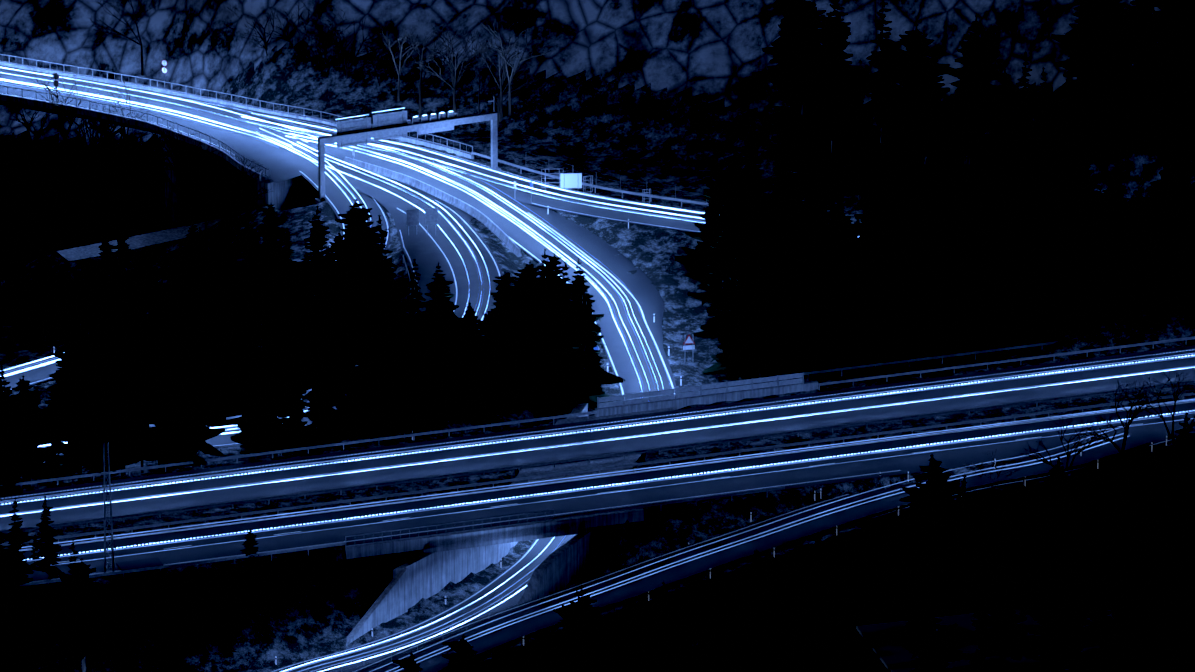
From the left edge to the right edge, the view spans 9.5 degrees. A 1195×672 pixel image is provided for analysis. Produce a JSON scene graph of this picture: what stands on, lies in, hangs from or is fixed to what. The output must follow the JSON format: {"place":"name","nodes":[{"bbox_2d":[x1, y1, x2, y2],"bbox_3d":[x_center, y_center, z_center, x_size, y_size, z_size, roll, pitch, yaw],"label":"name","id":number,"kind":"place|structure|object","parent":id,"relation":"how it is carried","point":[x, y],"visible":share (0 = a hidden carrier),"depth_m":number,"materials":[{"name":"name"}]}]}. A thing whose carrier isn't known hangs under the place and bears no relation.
{"place":"outdoors","nodes":[
{"label":"outdoors","id":0,"kind":"place"},
{"bbox_2d":[164,135,199,224],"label":"viaduct pier","id":1,"kind":"structure","parent":0,"point":[171,205],"depth_m":894.34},
{"bbox_2d":[0,128,390,390],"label":"road","id":2,"kind":"structure","parent":0,"point":[338,198],"depth_m":867.21,"materials":[{"name":"asphalt"}]},
{"bbox_2d":[39,126,503,462],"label":"road","id":3,"kind":"structure","parent":0,"point":[423,249],"depth_m":847.39,"materials":[{"name":"asphalt"}]},
{"bbox_2d":[405,183,473,221],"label":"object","id":4,"kind":"object","parent":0,"point":[467,216],"depth_m":859.61,"materials":[{"name":"concrete"}]},
{"bbox_2d":[0,67,1194,671],"bbox_3d":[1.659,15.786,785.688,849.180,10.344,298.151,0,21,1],"label":"bright light trails","id":5,"kind":"object","parent":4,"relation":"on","point":[462,317],"visible":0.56,"depth_m":853.38,"materials":[{"name":"white"}]},
{"bbox_2d":[231,120,676,671],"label":"road","id":6,"kind":"structure","parent":0,"point":[643,291],"depth_m":838.83,"materials":[{"name":"asphalt"}]},
{"bbox_2d":[231,113,859,236],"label":"road","id":7,"kind":"structure","parent":0,"point":[540,200],"depth_m":863.50,"materials":[{"name":"asphalt"}]},
{"bbox_2d":[0,0,1194,671],"bbox_3d":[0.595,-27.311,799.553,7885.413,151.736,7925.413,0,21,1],"label":"terrain ground","id":8,"kind":"structure","parent":0,"point":[670,96],"depth_m":867.70,"materials":[{"name":"soil"}]},
{"bbox_2d":[0,366,29,491],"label":"conifer tree","id":9,"kind":"object","parent":8,"relation":"on","point":[9,435],"visible":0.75,"depth_m":770.97,"materials":[{"name":"black plant"}]},
{"bbox_2d":[0,497,32,591],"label":"conifer tree","id":10,"kind":"object","parent":8,"relation":"on","point":[15,537],"visible":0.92,"depth_m":746.00,"materials":[{"name":"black plant"}]},
{"bbox_2d":[0,376,63,487],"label":"conifer tree","id":11,"kind":"object","parent":8,"relation":"on","point":[31,439],"visible":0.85,"depth_m":772.07,"materials":[{"name":"black plant"}]},
{"bbox_2d":[29,496,64,579],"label":"conifer tree","id":12,"kind":"object","parent":8,"relation":"on","point":[48,548],"visible":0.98,"depth_m":747.68,"materials":[{"name":"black plant"}]},
{"bbox_2d":[39,390,68,483],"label":"conifer tree","id":13,"kind":"object","parent":8,"relation":"on","point":[51,463],"visible":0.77,"depth_m":774.49,"materials":[{"name":"black plant"}]},
{"bbox_2d":[30,68,95,174],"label":"bare tree","id":14,"kind":"object","parent":8,"relation":"on","point":[71,121],"visible":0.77,"depth_m":896.64,"materials":[{"name":"black plant"}]},
{"bbox_2d":[46,317,90,403],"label":"conifer tree","id":15,"kind":"object","parent":8,"relation":"on","point":[67,348],"visible":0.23,"depth_m":807.68,"materials":[{"name":"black plant"}]},
{"bbox_2d":[49,559,117,671],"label":"conifer tree","id":16,"kind":"object","parent":8,"relation":"on","point":[81,594],"visible":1,"depth_m":726.41,"materials":[{"name":"green plant"}]},
{"bbox_2d":[74,363,122,477],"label":"conifer tree","id":17,"kind":"object","parent":8,"relation":"on","point":[99,389],"visible":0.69,"depth_m":774.31,"materials":[{"name":"black plant"}]},
{"bbox_2d":[103,442,114,572],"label":"lattice mast","id":18,"kind":"object","parent":8,"relation":"on","point":[105,509],"visible":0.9,"depth_m":748.37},
{"bbox_2d":[88,358,158,475],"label":"conifer tree","id":19,"kind":"object","parent":8,"relation":"on","point":[132,442],"visible":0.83,"depth_m":774.90,"materials":[{"name":"black plant"}]},
{"bbox_2d":[91,0,159,75],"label":"bare tree","id":20,"kind":"object","parent":8,"relation":"on","point":[139,41],"visible":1,"depth_m":856.30,"materials":[{"name":"black plant"}]},
{"bbox_2d":[0,97,267,180],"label":"viaduct superstructure","id":21,"kind":"object","parent":8,"relation":"on","point":[37,107],"visible":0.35,"depth_m":893.26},
{"bbox_2d":[0,93,261,176],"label":"viaduct kerb","id":22,"kind":"structure","parent":21,"relation":"on","point":[206,144],"depth_m":889.56,"materials":[{"name":"concrete"}]},
{"bbox_2d":[0,65,336,182],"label":"road","id":23,"kind":"structure","parent":21,"relation":"on","point":[280,171],"depth_m":893.71,"materials":[{"name":"asphalt"}]},
{"bbox_2d":[0,61,336,126],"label":"guardrail","id":24,"kind":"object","parent":21,"relation":"on","point":[241,106],"depth_m":897.32,"materials":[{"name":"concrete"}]},
{"bbox_2d":[57,217,226,260],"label":"valley snow track","id":25,"kind":"structure","parent":8,"relation":"on","point":[132,242],"depth_m":877.83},
{"bbox_2d":[137,352,206,470],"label":"conifer tree","id":26,"kind":"object","parent":8,"relation":"on","point":[167,428],"visible":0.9,"depth_m":776.63,"materials":[{"name":"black plant"}]},
{"bbox_2d":[126,122,225,225],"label":"bare tree","id":27,"kind":"object","parent":8,"relation":"on","point":[178,191],"visible":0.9,"depth_m":882.16,"materials":[{"name":"black plant"}]},
{"bbox_2d":[137,115,214,218],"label":"bare tree","id":28,"kind":"object","parent":8,"relation":"on","point":[184,188],"visible":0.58,"depth_m":891.25,"materials":[{"name":"black plant"}]},
{"bbox_2d":[19,542,344,586],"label":"bridge edge","id":29,"kind":"object","parent":8,"relation":"on","point":[192,563],"visible":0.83,"depth_m":751.79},
{"bbox_2d":[177,224,207,271],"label":"conifer tree","id":30,"kind":"object","parent":8,"relation":"on","point":[191,239],"visible":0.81,"depth_m":853.16,"materials":[{"name":"black plant"}]},
{"bbox_2d":[168,361,229,468],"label":"conifer tree","id":31,"kind":"object","parent":8,"relation":"on","point":[193,397],"visible":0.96,"depth_m":778.56,"materials":[{"name":"black plant"}]},
{"bbox_2d":[229,363,272,459],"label":"conifer tree","id":32,"kind":"object","parent":8,"relation":"on","point":[249,403],"visible":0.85,"depth_m":780.48,"materials":[{"name":"black plant"}]},
{"bbox_2d":[254,175,317,209],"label":"viaduct abutment","id":33,"kind":"object","parent":8,"relation":"on","point":[298,191],"visible":0.21,"depth_m":872.78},
{"bbox_2d":[280,373,309,453],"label":"conifer tree","id":34,"kind":"object","parent":8,"relation":"on","point":[294,423],"visible":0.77,"depth_m":782.92,"materials":[{"name":"black plant"}]},
{"bbox_2d":[0,411,596,485],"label":"guardrail","id":35,"kind":"object","parent":8,"relation":"on","point":[310,447],"visible":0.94,"depth_m":781.98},
{"bbox_2d":[295,371,332,452],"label":"conifer tree","id":36,"kind":"object","parent":8,"relation":"on","point":[315,437],"visible":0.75,"depth_m":783.24,"materials":[{"name":"black plant"}]},
{"bbox_2d":[304,205,329,262],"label":"conifer tree","id":37,"kind":"object","parent":8,"relation":"on","point":[318,231],"visible":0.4,"depth_m":832.52,"materials":[{"name":"black plant"}]},
{"bbox_2d":[303,359,348,449],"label":"conifer tree","id":38,"kind":"object","parent":8,"relation":"on","point":[324,388],"visible":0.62,"depth_m":784.87,"materials":[{"name":"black plant"}]},
{"bbox_2d":[321,16,384,78],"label":"bare tree","id":39,"kind":"object","parent":8,"relation":"on","point":[343,51],"visible":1,"depth_m":898.11,"materials":[{"name":"black plant"}]},
{"bbox_2d":[335,199,395,273],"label":"conifer tree","id":40,"kind":"object","parent":8,"relation":"on","point":[353,216],"visible":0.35,"depth_m":833.71,"materials":[{"name":"black plant"}]},
{"bbox_2d":[346,568,407,645],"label":"retaining wall","id":41,"kind":"structure","parent":8,"relation":"on","point":[390,603],"depth_m":754.41,"materials":[{"name":"concrete"}]},
{"bbox_2d":[369,215,402,323],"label":"conifer tree","id":42,"kind":"object","parent":8,"relation":"on","point":[388,300],"visible":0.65,"depth_m":823.76,"materials":[{"name":"black plant"}]},
{"bbox_2d":[314,112,500,202],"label":"gantry frame","id":43,"kind":"object","parent":8,"relation":"on","point":[398,129],"visible":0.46,"depth_m":865.80,"materials":[{"name":"metal"}]},
{"bbox_2d":[337,111,453,147],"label":"gantry signs","id":44,"kind":"object","parent":43,"relation":"attached to","point":[381,124],"visible":0.6,"depth_m":865.28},
{"bbox_2d":[399,259,428,326],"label":"conifer tree","id":45,"kind":"object","parent":8,"relation":"on","point":[414,297],"visible":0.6,"depth_m":810.75,"materials":[{"name":"black plant"}]},
{"bbox_2d":[344,157,521,256],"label":"road","id":46,"kind":"structure","parent":8,"relation":"on","point":[498,232],"depth_m":863.15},
{"bbox_2d":[421,262,454,321],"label":"conifer tree","id":47,"kind":"object","parent":8,"relation":"on","point":[440,286],"visible":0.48,"depth_m":814.05,"materials":[{"name":"black plant"}]},
{"bbox_2d":[408,312,475,426],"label":"conifer tree","id":48,"kind":"object","parent":8,"relation":"on","point":[446,340],"visible":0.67,"depth_m":794.12,"materials":[{"name":"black plant"}]},
{"bbox_2d":[407,291,478,417],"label":"conifer tree","id":49,"kind":"object","parent":8,"relation":"on","point":[433,313],"visible":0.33,"depth_m":795.21,"materials":[{"name":"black plant"}]},
{"bbox_2d":[410,29,494,116],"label":"bare tree","id":50,"kind":"object","parent":8,"relation":"on","point":[456,66],"visible":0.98,"depth_m":882.74,"materials":[{"name":"black plant"}]},
{"bbox_2d":[426,23,487,110],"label":"bare tree","id":51,"kind":"object","parent":8,"relation":"on","point":[449,62],"visible":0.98,"depth_m":885.18,"materials":[{"name":"black plant"}]},
{"bbox_2d":[442,634,484,671],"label":"conifer tree","id":52,"kind":"object","parent":8,"relation":"on","point":[464,659],"visible":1,"depth_m":722.64,"materials":[{"name":"black plant"}]},
{"bbox_2d":[457,313,490,419],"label":"conifer tree","id":53,"kind":"object","parent":8,"relation":"on","point":[469,357],"visible":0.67,"depth_m":798.58,"materials":[{"name":"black plant"}]},
{"bbox_2d":[458,303,507,427],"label":"conifer tree","id":54,"kind":"object","parent":8,"relation":"on","point":[487,412],"visible":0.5,"depth_m":801.27,"materials":[{"name":"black plant"}]},
{"bbox_2d":[393,403,587,608],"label":"retaining wall","id":55,"kind":"structure","parent":8,"relation":"on","point":[430,574],"depth_m":762.21,"materials":[{"name":"concrete"}]},
{"bbox_2d":[423,407,673,553],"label":"bridge deck slab","id":56,"kind":"structure","parent":55,"relation":"on","point":[574,466],"depth_m":775.92,"materials":[{"name":"concrete"}]},
{"bbox_2d":[345,508,643,558],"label":"girder","id":57,"kind":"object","parent":56,"relation":"attached to","point":[417,543],"depth_m":761.11,"materials":[{"name":"concrete"}]},
{"bbox_2d":[595,381,817,416],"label":"wall","id":58,"kind":"structure","parent":56,"relation":"on","point":[677,403],"depth_m":795.90,"materials":[{"name":"concrete"}]},
{"bbox_2d":[599,373,802,407],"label":"bridge screen panels","id":59,"kind":"object","parent":58,"relation":"on","point":[695,392],"depth_m":795.47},
{"bbox_2d":[480,17,552,115],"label":"bare tree","id":60,"kind":"object","parent":8,"relation":"on","point":[504,56],"visible":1,"depth_m":873.68,"materials":[{"name":"black plant"}]},
{"bbox_2d":[492,264,557,335],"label":"conifer tree","id":61,"kind":"object","parent":8,"relation":"on","point":[537,294],"visible":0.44,"depth_m":813.28,"materials":[{"name":"black plant"}]},
{"bbox_2d":[533,249,564,340],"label":"conifer tree","id":62,"kind":"object","parent":8,"relation":"on","point":[553,300],"visible":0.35,"depth_m":815.07,"materials":[{"name":"black plant"}]},
{"bbox_2d":[550,306,600,401],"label":"conifer tree","id":63,"kind":"object","parent":8,"relation":"on","point":[564,322],"visible":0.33,"depth_m":807.87,"materials":[{"name":"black plant"}]},
{"bbox_2d":[545,583,617,671],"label":"conifer tree","id":64,"kind":"object","parent":8,"relation":"on","point":[584,639],"visible":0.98,"depth_m":731.15,"materials":[{"name":"black plant"}]},
{"bbox_2d":[518,453,644,604],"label":"retaining wall","id":65,"kind":"structure","parent":8,"relation":"on","point":[562,567],"depth_m":760.48,"materials":[{"name":"concrete"}]},
{"bbox_2d":[551,293,624,410],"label":"conifer tree","id":66,"kind":"object","parent":8,"relation":"on","point":[582,340],"visible":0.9,"depth_m":806.83,"materials":[{"name":"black plant"}]},
{"bbox_2d":[472,151,708,205],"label":"guardrail","id":67,"kind":"object","parent":8,"relation":"on","point":[597,186],"visible":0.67,"depth_m":864.99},
{"bbox_2d":[0,380,1194,532],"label":"median guardrail","id":68,"kind":"object","parent":8,"relation":"on","point":[566,460],"depth_m":779.30,"materials":[{"name":"metal"}]},
{"bbox_2d":[0,392,1194,545],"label":"road","id":69,"kind":"structure","parent":8,"relation":"on","point":[586,470],"depth_m":776.30,"materials":[{"name":"asphalt"}]},
{"bbox_2d":[675,172,736,291],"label":"conifer tree","id":70,"kind":"object","parent":8,"relation":"on","point":[717,196],"visible":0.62,"depth_m":836.96,"materials":[{"name":"black plant"}]},
{"bbox_2d":[688,215,739,352],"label":"conifer tree","id":71,"kind":"object","parent":8,"relation":"on","point":[719,269],"visible":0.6,"depth_m":824.18,"materials":[{"name":"black plant"}]},
{"bbox_2d":[702,244,748,374],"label":"conifer tree","id":72,"kind":"object","parent":8,"relation":"on","point":[713,369],"visible":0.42,"depth_m":820.27,"materials":[{"name":"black plant"}]},
{"bbox_2d":[767,0,805,104],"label":"conifer tree","id":73,"kind":"object","parent":8,"relation":"on","point":[783,54],"visible":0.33,"depth_m":792.56,"materials":[{"name":"black plant"}]},
{"bbox_2d":[437,443,1149,671],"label":"guardrail","id":74,"kind":"object","parent":8,"relation":"on","point":[796,541],"visible":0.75,"depth_m":761.72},
{"bbox_2d":[775,0,831,115],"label":"conifer tree","id":75,"kind":"object","parent":8,"relation":"on","point":[803,71],"visible":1,"depth_m":790.28,"materials":[{"name":"black plant"}]},
{"bbox_2d":[798,17,869,153],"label":"conifer tree","id":76,"kind":"object","parent":8,"relation":"on","point":[833,124],"visible":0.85,"depth_m":795.69,"materials":[{"name":"black plant"}]},
{"bbox_2d":[813,0,869,120],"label":"conifer tree","id":77,"kind":"object","parent":8,"relation":"on","point":[855,103],"visible":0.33,"depth_m":816.15,"materials":[{"name":"black plant"}]},
{"bbox_2d":[849,184,883,276],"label":"conifer tree","id":78,"kind":"object","parent":8,"relation":"on","point":[872,212],"visible":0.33,"depth_m":824.09,"materials":[{"name":"black plant"}]},
{"bbox_2d":[858,0,905,143],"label":"conifer tree","id":79,"kind":"object","parent":8,"relation":"on","point":[880,82],"visible":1,"depth_m":811.37,"materials":[{"name":"black plant"}]},
{"bbox_2d":[868,23,953,175],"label":"conifer tree","id":80,"kind":"object","parent":8,"relation":"on","point":[910,61],"visible":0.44,"depth_m":821.07,"materials":[{"name":"black plant"}]},
{"bbox_2d":[897,59,947,164],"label":"conifer tree","id":81,"kind":"object","parent":8,"relation":"on","point":[926,85],"visible":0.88,"depth_m":804.45,"materials":[{"name":"black plant"}]},
{"bbox_2d":[900,455,960,581],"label":"conifer tree","id":82,"kind":"object","parent":8,"relation":"on","point":[932,494],"visible":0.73,"depth_m":759.07,"materials":[{"name":"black plant"}]},
{"bbox_2d":[804,341,1057,374],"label":"guardrail","id":83,"kind":"object","parent":8,"relation":"on","point":[929,358],"depth_m":806.91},
{"bbox_2d":[931,474,992,613],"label":"conifer tree","id":84,"kind":"object","parent":8,"relation":"on","point":[963,561],"visible":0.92,"depth_m":754.44,"materials":[{"name":"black plant"}]},
{"bbox_2d":[909,14,1017,164],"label":"conifer tree","id":85,"kind":"object","parent":8,"relation":"on","point":[959,136],"visible":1,"depth_m":798.73,"materials":[{"name":"green plant"}]},
{"bbox_2d":[980,69,1026,167],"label":"conifer tree","id":86,"kind":"object","parent":8,"relation":"on","point":[1002,127],"visible":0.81,"depth_m":817.86,"materials":[{"name":"black plant"}]},
{"bbox_2d":[859,633,1150,671],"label":"building walls","id":87,"kind":"structure","parent":8,"relation":"on","point":[869,659],"depth_m":736.29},
{"bbox_2d":[856,601,1154,671],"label":"building roof slab","id":88,"kind":"structure","parent":87,"relation":"on","point":[1106,649],"depth_m":735.01,"materials":[{"name":"black"}]},
{"bbox_2d":[819,336,1194,385],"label":"guardrail","id":89,"kind":"object","parent":8,"relation":"on","point":[1003,361],"visible":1,"depth_m":806.04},
{"bbox_2d":[1009,52,1036,166],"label":"conifer tree","id":90,"kind":"object","parent":8,"relation":"on","point":[1024,120],"visible":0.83,"depth_m":819.72,"materials":[{"name":"black plant"}]},
{"bbox_2d":[1017,67,1061,184],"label":"conifer tree","id":91,"kind":"object","parent":8,"relation":"on","point":[1041,163],"visible":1,"depth_m":807.58,"materials":[{"name":"black plant"}]},
{"bbox_2d":[1016,457,1085,565],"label":"conifer tree","id":92,"kind":"object","parent":8,"relation":"on","point":[1056,486],"visible":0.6,"depth_m":765.36,"materials":[{"name":"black plant"}]},
{"bbox_2d":[1033,52,1093,198],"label":"conifer tree","id":93,"kind":"object","parent":8,"relation":"on","point":[1066,163],"visible":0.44,"depth_m":814.09,"materials":[{"name":"black plant"}]},
{"bbox_2d":[1019,415,1107,467],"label":"bare tree","id":94,"kind":"object","parent":8,"relation":"on","point":[1068,454],"visible":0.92,"depth_m":776.90,"materials":[{"name":"black plant"}]},
{"bbox_2d":[1051,0,1137,134],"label":"conifer tree","id":95,"kind":"object","parent":8,"relation":"on","point":[1086,99],"visible":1,"depth_m":747.80,"materials":[{"name":"green plant"}]},
{"bbox_2d":[1080,375,1162,456],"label":"bare tree","id":96,"kind":"object","parent":8,"relation":"on","point":[1135,413],"visible":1,"depth_m":779.43,"materials":[{"name":"black plant"}]},
{"bbox_2d":[1110,161,1134,269],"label":"conifer tree","id":97,"kind":"object","parent":8,"relation":"on","point":[1119,199],"visible":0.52,"depth_m":814.67,"materials":[{"name":"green plant"}]},
{"bbox_2d":[1119,370,1194,436],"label":"bare tree","id":98,"kind":"object","parent":8,"relation":"on","point":[1192,424],"visible":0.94,"depth_m":785.75,"materials":[{"name":"black plant"}]},
{"bbox_2d":[1144,147,1190,245],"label":"conifer tree","id":99,"kind":"object","parent":8,"relation":"on","point":[1169,172],"visible":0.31,"depth_m":824.31,"materials":[{"name":"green plant"}]},
{"bbox_2d":[1152,412,1194,545],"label":"conifer tree","id":100,"kind":"object","parent":8,"relation":"on","point":[1182,481],"visible":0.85,"depth_m":772.81,"materials":[{"name":"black plant"}]},
{"bbox_2d":[0,345,1194,533],"bbox_3d":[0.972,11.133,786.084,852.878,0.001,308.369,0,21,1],"label":"highway","id":101,"kind":"structure","parent":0,"point":[497,461],"depth_m":786.01,"materials":[{"name":"asphalt"}]},
{"bbox_2d":[0,353,1194,502],"bbox_3d":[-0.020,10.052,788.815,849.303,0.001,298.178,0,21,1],"label":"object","id":102,"kind":"object","parent":101,"relation":"on","point":[537,435],"visible":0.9,"depth_m":785.93,"materials":[{"name":"paint"}]},
{"bbox_2d":[0,401,1194,586],"bbox_3d":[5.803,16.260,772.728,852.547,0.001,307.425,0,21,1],"label":"highway","id":103,"kind":"structure","parent":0,"point":[952,457],"depth_m":770.73,"materials":[{"name":"asphalt"}]},
{"bbox_2d":[29,470,900,582],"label":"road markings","id":104,"kind":"object","parent":103,"relation":"on","point":[507,520],"visible":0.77,"depth_m":764.39,"materials":[{"name":"paint"}]},
{"bbox_2d":[0,62,1194,671],"bbox_3d":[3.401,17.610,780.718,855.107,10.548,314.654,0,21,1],"label":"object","id":105,"kind":"object","parent":103,"relation":"on","point":[560,428],"visible":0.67,"depth_m":781.90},
{"bbox_2d":[22,401,1194,550],"bbox_3d":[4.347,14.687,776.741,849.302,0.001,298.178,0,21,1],"label":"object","id":106,"kind":"object","parent":103,"relation":"on","point":[612,475],"visible":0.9,"depth_m":775.68,"materials":[{"name":"paint"}]},
{"bbox_2d":[554,486,784,518],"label":"girder","id":107,"kind":"object","parent":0,"point":[669,502],"visible":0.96,"depth_m":767.24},
{"bbox_2d":[350,408,1194,671],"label":"road","id":108,"kind":"structure","parent":0,"point":[1149,432],"depth_m":762.88,"materials":[{"name":"asphalt"}]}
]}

